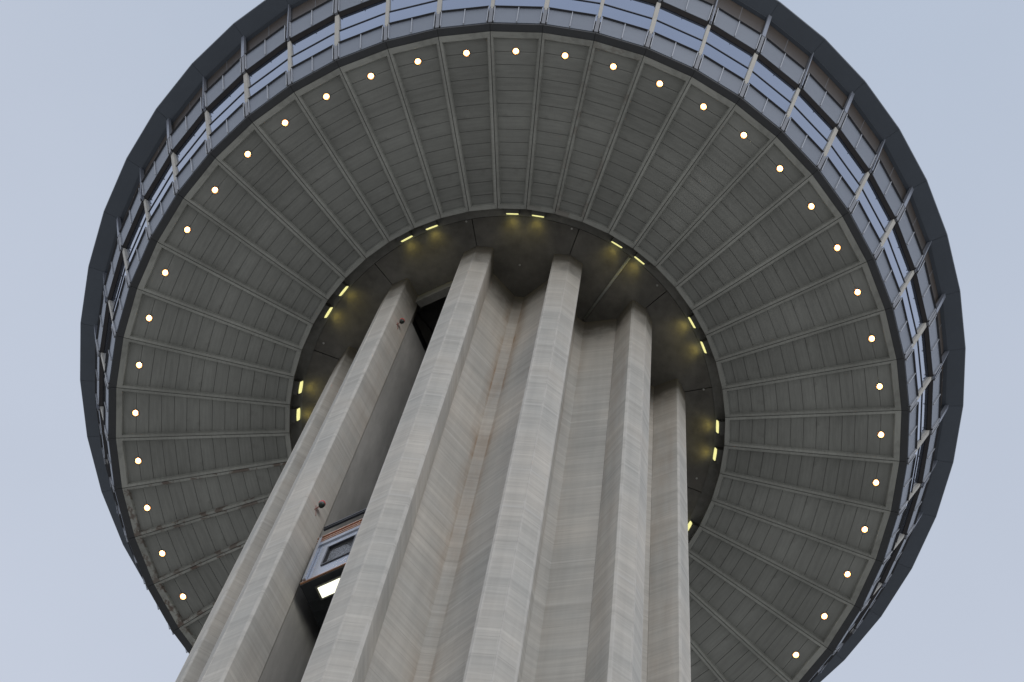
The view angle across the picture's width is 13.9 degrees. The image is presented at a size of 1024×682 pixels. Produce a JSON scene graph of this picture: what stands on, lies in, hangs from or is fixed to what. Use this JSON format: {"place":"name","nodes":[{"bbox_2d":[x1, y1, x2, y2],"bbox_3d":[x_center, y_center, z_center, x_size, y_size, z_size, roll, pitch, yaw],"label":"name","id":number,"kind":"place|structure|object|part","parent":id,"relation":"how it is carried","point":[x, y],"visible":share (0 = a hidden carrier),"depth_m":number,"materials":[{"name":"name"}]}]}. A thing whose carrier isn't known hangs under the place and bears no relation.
{"place":"outdoors","nodes":[
{"label":"outdoors","id":0,"kind":"place"},
{"bbox_2d":[0,0,1023,681],"label":"sky","id":1,"kind":"structure","parent":0,"point":[81,81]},
{"bbox_2d":[80,0,965,681],"bbox_3d":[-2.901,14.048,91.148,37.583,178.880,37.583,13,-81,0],"label":"observation tower","id":2,"kind":"structure","parent":0,"point":[508,436],"depth_m":161.39,"materials":[{"name":"concrete"}]},
{"bbox_2d":[132,409,138,415],"bbox_3d":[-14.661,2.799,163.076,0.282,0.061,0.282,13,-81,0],"label":"downlight","id":3,"kind":"object","parent":2,"relation":"attached to","point":[135,411],"visible":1,"depth_m":163.07,"materials":[{"name":"white"}]},
{"bbox_2d":[135,457,141,463],"bbox_3d":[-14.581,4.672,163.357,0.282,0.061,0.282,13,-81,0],"label":"downlight","id":4,"kind":"object","parent":2,"relation":"attached to","point":[138,460],"visible":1,"depth_m":163.35,"materials":[{"name":"white glass"}]},
{"bbox_2d":[136,361,142,368],"bbox_3d":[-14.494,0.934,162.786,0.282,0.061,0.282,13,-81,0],"label":"downlight","id":5,"kind":"object","parent":2,"relation":"attached to","point":[138,364],"visible":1,"depth_m":162.78,"materials":[{"name":"white glass"}]},
{"bbox_2d":[144,504,150,510],"bbox_3d":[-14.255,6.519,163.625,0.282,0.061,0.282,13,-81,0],"label":"downlight","id":6,"kind":"object","parent":2,"relation":"attached to","point":[146,508],"visible":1,"depth_m":163.62,"materials":[{"name":"white"}]},
{"bbox_2d":[146,314,152,321],"bbox_3d":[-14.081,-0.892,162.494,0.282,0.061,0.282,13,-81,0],"label":"downlight","id":7,"kind":"object","parent":2,"relation":"attached to","point":[148,318],"visible":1,"depth_m":162.49,"materials":[{"name":"white"}]},
{"bbox_2d":[159,550,165,556],"bbox_3d":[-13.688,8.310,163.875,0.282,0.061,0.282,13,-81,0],"label":"downlight","id":8,"kind":"object","parent":2,"relation":"attached to","point":[161,553],"visible":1,"depth_m":163.87,"materials":[{"name":"white glass"}]},
{"bbox_2d":[162,269,168,275],"bbox_3d":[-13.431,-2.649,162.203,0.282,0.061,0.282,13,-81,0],"label":"downlight","id":9,"kind":"object","parent":2,"relation":"attached to","point":[165,271],"visible":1,"depth_m":162.19,"materials":[{"name":"white"}]},
{"bbox_2d":[180,593,186,599],"bbox_3d":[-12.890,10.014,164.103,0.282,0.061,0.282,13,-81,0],"label":"downlight","id":10,"kind":"object","parent":2,"relation":"attached to","point":[182,595],"visible":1,"depth_m":164.09,"materials":[{"name":"glass"}]},
{"bbox_2d":[184,226,190,232],"bbox_3d":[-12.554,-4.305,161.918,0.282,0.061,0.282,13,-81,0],"label":"downlight","id":11,"kind":"object","parent":2,"relation":"attached to","point":[186,229],"visible":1,"depth_m":161.91,"materials":[{"name":"white glass"}]},
{"bbox_2d":[211,186,218,193],"bbox_3d":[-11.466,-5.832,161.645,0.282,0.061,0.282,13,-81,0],"label":"downlight","id":12,"kind":"object","parent":2,"relation":"attached to","point":[214,189],"visible":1,"depth_m":161.64,"materials":[{"name":"white glass"}]},
{"bbox_2d":[244,151,250,157],"bbox_3d":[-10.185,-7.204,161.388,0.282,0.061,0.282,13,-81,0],"label":"downlight","id":13,"kind":"object","parent":2,"relation":"attached to","point":[246,153],"visible":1,"depth_m":161.38,"materials":[{"name":"white glass"}]},
{"bbox_2d":[282,119,288,125],"bbox_3d":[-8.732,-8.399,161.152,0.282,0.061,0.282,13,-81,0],"label":"downlight","id":14,"kind":"object","parent":2,"relation":"attached to","point":[284,123],"visible":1,"depth_m":161.14,"materials":[{"name":"white glass"}]},
{"bbox_2d":[290,406,299,422],"bbox_3d":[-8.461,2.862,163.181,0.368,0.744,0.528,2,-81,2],"label":"wall light","id":15,"kind":"object","parent":2,"relation":"attached to","point":[294,414],"visible":1,"depth_m":162.85,"materials":[{"name":"metal"}]},
{"bbox_2d":[292,378,302,394],"bbox_3d":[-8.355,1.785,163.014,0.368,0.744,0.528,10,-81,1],"label":"wall light","id":16,"kind":"object","parent":2,"relation":"attached to","point":[297,386],"visible":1,"depth_m":162.69,"materials":[{"name":"metal"}]},
{"bbox_2d":[314,500,325,515],"bbox_3d":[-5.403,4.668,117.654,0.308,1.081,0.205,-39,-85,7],"label":"obstruction lamp","id":17,"kind":"object","parent":2,"relation":"attached to","point":[321,503],"visible":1,"depth_m":117.67,"materials":[{"name":"red paint"}]},
{"bbox_2d":[318,302,332,318],"bbox_3d":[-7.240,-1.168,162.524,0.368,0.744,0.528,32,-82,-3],"label":"wall light","id":18,"kind":"object","parent":2,"relation":"attached to","point":[326,310],"visible":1,"depth_m":162.18,"materials":[{"name":"metal"}]},
{"bbox_2d":[323,93,329,99],"bbox_3d":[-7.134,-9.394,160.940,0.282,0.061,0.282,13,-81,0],"label":"downlight","id":19,"kind":"object","parent":2,"relation":"attached to","point":[326,95],"visible":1,"depth_m":160.93,"materials":[{"name":"white"}]},
{"bbox_2d":[300,508,366,628],"bbox_3d":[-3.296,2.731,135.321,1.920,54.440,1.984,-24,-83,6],"label":"lift cab","id":20,"kind":"object","parent":2,"relation":"hanging from","point":[324,571],"visible":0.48,"depth_m":109.70,"materials":[{"name":"metal"}]},
{"bbox_3d":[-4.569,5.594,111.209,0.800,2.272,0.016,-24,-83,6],"label":"window","id":21,"kind":"part","parent":20,"relation":"part of","materials":[{"name":"glass"}]},
{"bbox_3d":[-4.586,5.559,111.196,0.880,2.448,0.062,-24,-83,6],"label":"window frame","id":22,"kind":"part","parent":20,"relation":"part of","materials":[{"name":"grey metal"}]},
{"bbox_2d":[333,281,348,295],"bbox_3d":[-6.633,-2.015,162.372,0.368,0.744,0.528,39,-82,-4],"label":"wall light","id":23,"kind":"object","parent":2,"relation":"attached to","point":[340,290],"visible":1,"depth_m":162.03,"materials":[{"name":"metal"}]},
{"bbox_2d":[367,72,374,79],"bbox_3d":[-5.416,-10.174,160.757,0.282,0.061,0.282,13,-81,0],"label":"downlight","id":24,"kind":"object","parent":2,"relation":"attached to","point":[370,75],"visible":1,"depth_m":160.75,"materials":[{"name":"white glass"}]},
{"bbox_2d":[396,318,404,328],"bbox_3d":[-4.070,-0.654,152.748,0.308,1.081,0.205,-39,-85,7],"label":"obstruction lamp","id":25,"kind":"object","parent":2,"relation":"attached to","point":[401,320],"visible":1,"depth_m":152.76,"materials":[{"name":"red paint"}]},
{"bbox_2d":[397,230,413,241],"bbox_3d":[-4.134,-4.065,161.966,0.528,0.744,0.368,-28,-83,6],"label":"wall light","id":26,"kind":"object","parent":2,"relation":"attached to","point":[405,236],"visible":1,"depth_m":161.61,"materials":[{"name":"metal"}]},
{"bbox_2d":[414,58,421,64],"bbox_3d":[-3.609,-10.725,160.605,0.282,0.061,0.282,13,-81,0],"label":"downlight","id":27,"kind":"object","parent":2,"relation":"attached to","point":[417,60],"visible":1,"depth_m":160.60,"materials":[{"name":"white glass"}]},
{"bbox_2d":[423,220,438,229],"bbox_3d":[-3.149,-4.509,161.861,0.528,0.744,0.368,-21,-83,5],"label":"wall light","id":28,"kind":"object","parent":2,"relation":"attached to","point":[430,225],"visible":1,"depth_m":161.50,"materials":[{"name":"metal"}]},
{"bbox_2d":[463,49,469,56],"bbox_3d":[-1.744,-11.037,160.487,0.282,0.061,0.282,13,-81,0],"label":"downlight","id":29,"kind":"object","parent":2,"relation":"attached to","point":[466,52],"visible":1,"depth_m":160.48,"materials":[{"name":"white glass"}]},
{"bbox_2d":[505,209,519,214],"bbox_3d":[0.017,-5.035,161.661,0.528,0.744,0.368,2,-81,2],"label":"wall light","id":30,"kind":"object","parent":2,"relation":"attached to","point":[512,211],"visible":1,"depth_m":161.29,"materials":[{"name":"metal"}]},
{"bbox_2d":[512,48,519,54],"bbox_3d":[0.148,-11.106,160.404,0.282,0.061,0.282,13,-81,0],"label":"downlight","id":31,"kind":"object","parent":2,"relation":"attached to","point":[515,51],"visible":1,"depth_m":160.40,"materials":[{"name":"white glass"}]},
{"bbox_2d":[531,210,545,217],"bbox_3d":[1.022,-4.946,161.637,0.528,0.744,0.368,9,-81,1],"label":"wall light","id":32,"kind":"object","parent":2,"relation":"attached to","point":[537,213],"visible":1,"depth_m":161.27,"materials":[{"name":"metal"}]},
{"bbox_2d":[561,52,568,58],"bbox_3d":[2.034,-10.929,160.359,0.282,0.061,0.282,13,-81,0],"label":"downlight","id":33,"kind":"object","parent":2,"relation":"attached to","point":[565,55],"visible":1,"depth_m":160.35,"materials":[{"name":"white"}]},
{"bbox_2d":[610,63,616,69],"bbox_3d":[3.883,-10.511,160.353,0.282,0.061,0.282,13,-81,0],"label":"downlight","id":34,"kind":"object","parent":2,"relation":"attached to","point":[614,65],"visible":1,"depth_m":160.34,"materials":[{"name":"white glass"}]},
{"bbox_2d":[611,237,625,247],"bbox_3d":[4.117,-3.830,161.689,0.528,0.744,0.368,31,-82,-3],"label":"wall light","id":35,"kind":"object","parent":2,"relation":"attached to","point":[617,242],"visible":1,"depth_m":161.32,"materials":[{"name":"metal"}]},
{"bbox_2d":[634,252,647,264],"bbox_3d":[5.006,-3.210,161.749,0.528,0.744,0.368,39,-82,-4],"label":"wall light","id":36,"kind":"object","parent":2,"relation":"attached to","point":[640,258],"visible":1,"depth_m":161.38,"materials":[{"name":"metal"}]},
{"bbox_2d":[656,80,662,86],"bbox_3d":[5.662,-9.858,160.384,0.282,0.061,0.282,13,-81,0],"label":"downlight","id":37,"kind":"object","parent":2,"relation":"attached to","point":[660,83],"visible":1,"depth_m":160.38,"materials":[{"name":"white glass"}]},
{"bbox_2d":[688,520,698,537],"bbox_3d":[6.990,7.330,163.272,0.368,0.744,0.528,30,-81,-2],"label":"wall light","id":38,"kind":"object","parent":2,"relation":"attached to","point":[692,527],"visible":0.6,"depth_m":162.94,"materials":[{"name":"metal"}]},
{"bbox_2d":[688,313,700,328],"bbox_3d":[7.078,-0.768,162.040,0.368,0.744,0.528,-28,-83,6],"label":"wall light","id":39,"kind":"object","parent":2,"relation":"attached to","point":[694,321],"visible":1,"depth_m":161.69,"materials":[{"name":"metal"}]},
{"bbox_2d":[700,103,706,109],"bbox_3d":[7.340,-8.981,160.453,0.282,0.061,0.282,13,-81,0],"label":"downlight","id":40,"kind":"object","parent":2,"relation":"attached to","point":[703,106],"visible":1,"depth_m":160.44,"materials":[{"name":"white glass"}]},
{"bbox_2d":[700,338,711,353],"bbox_3d":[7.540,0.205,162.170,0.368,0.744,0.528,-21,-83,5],"label":"wall light","id":41,"kind":"object","parent":2,"relation":"attached to","point":[705,346],"visible":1,"depth_m":161.82,"materials":[{"name":"metal"}]},
{"bbox_2d":[713,446,723,463],"bbox_3d":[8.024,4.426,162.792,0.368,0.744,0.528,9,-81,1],"label":"wall light","id":42,"kind":"object","parent":2,"relation":"attached to","point":[717,454],"visible":1,"depth_m":162.46,"materials":[{"name":"metal"}]},
{"bbox_2d":[716,419,724,434],"bbox_3d":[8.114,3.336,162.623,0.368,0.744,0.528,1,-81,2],"label":"wall light","id":43,"kind":"object","parent":2,"relation":"attached to","point":[720,426],"visible":1,"depth_m":162.29,"materials":[{"name":"metal"}]},
{"bbox_2d":[740,131,746,138],"bbox_3d":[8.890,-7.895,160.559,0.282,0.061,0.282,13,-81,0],"label":"downlight","id":44,"kind":"object","parent":2,"relation":"attached to","point":[743,133],"visible":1,"depth_m":160.55,"materials":[{"name":"white glass"}]},
{"bbox_2d":[776,165,783,171],"bbox_3d":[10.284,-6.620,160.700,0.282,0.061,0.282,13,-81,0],"label":"downlight","id":45,"kind":"object","parent":2,"relation":"attached to","point":[780,167],"visible":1,"depth_m":160.69,"materials":[{"name":"white glass"}]},
{"bbox_2d":[792,651,798,657],"bbox_3d":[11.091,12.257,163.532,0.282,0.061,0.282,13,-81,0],"label":"downlight","id":46,"kind":"object","parent":2,"relation":"attached to","point":[795,655],"visible":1,"depth_m":163.52,"materials":[{"name":"white glass"}]},
{"bbox_2d":[808,203,814,209],"bbox_3d":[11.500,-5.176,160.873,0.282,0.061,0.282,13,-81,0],"label":"downlight","id":47,"kind":"object","parent":2,"relation":"attached to","point":[810,205],"visible":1,"depth_m":160.87,"materials":[{"name":"white"}]},
{"bbox_2d":[821,613,827,619],"bbox_3d":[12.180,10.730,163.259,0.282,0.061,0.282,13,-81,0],"label":"downlight","id":48,"kind":"object","parent":2,"relation":"attached to","point":[824,616],"visible":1,"depth_m":163.25,"materials":[{"name":"white"}]},
{"bbox_2d":[834,244,840,250],"bbox_3d":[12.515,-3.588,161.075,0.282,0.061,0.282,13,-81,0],"label":"downlight","id":49,"kind":"object","parent":2,"relation":"attached to","point":[837,247],"visible":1,"depth_m":161.07,"materials":[{"name":"white glass"}]},
{"bbox_2d":[844,571,850,577],"bbox_3d":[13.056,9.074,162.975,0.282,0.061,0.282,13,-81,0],"label":"downlight","id":50,"kind":"object","parent":2,"relation":"attached to","point":[847,574],"visible":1,"depth_m":162.97,"materials":[{"name":"white glass"}]},
{"bbox_2d":[854,288,860,295],"bbox_3d":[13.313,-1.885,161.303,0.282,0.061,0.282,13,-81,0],"label":"downlight","id":51,"kind":"object","parent":2,"relation":"attached to","point":[858,291],"visible":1,"depth_m":161.29,"materials":[{"name":"white glass"}]},
{"bbox_2d":[861,526,867,532],"bbox_3d":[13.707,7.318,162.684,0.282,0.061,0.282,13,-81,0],"label":"downlight","id":52,"kind":"object","parent":2,"relation":"attached to","point":[865,530],"visible":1,"depth_m":162.68,"materials":[{"name":"white"}]},
{"bbox_2d":[868,335,874,341],"bbox_3d":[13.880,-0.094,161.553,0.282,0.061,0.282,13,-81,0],"label":"downlight","id":53,"kind":"object","parent":2,"relation":"attached to","point":[872,338],"visible":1,"depth_m":161.54,"materials":[{"name":"white glass"}]},
{"bbox_2d":[872,479,879,485],"bbox_3d":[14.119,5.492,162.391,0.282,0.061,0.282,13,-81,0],"label":"downlight","id":54,"kind":"object","parent":2,"relation":"attached to","point":[876,481],"visible":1,"depth_m":162.38,"materials":[{"name":"white glass"}]},
{"bbox_2d":[876,383,882,389],"bbox_3d":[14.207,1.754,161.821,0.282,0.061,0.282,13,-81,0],"label":"downlight","id":55,"kind":"object","parent":2,"relation":"attached to","point":[880,386],"visible":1,"depth_m":161.81,"materials":[{"name":"white glass"}]},
{"bbox_2d":[877,431,884,437],"bbox_3d":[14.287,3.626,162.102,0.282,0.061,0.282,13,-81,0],"label":"downlight","id":56,"kind":"object","parent":2,"relation":"attached to","point":[882,434],"visible":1,"depth_m":162.09,"materials":[{"name":"white"}]}
]}

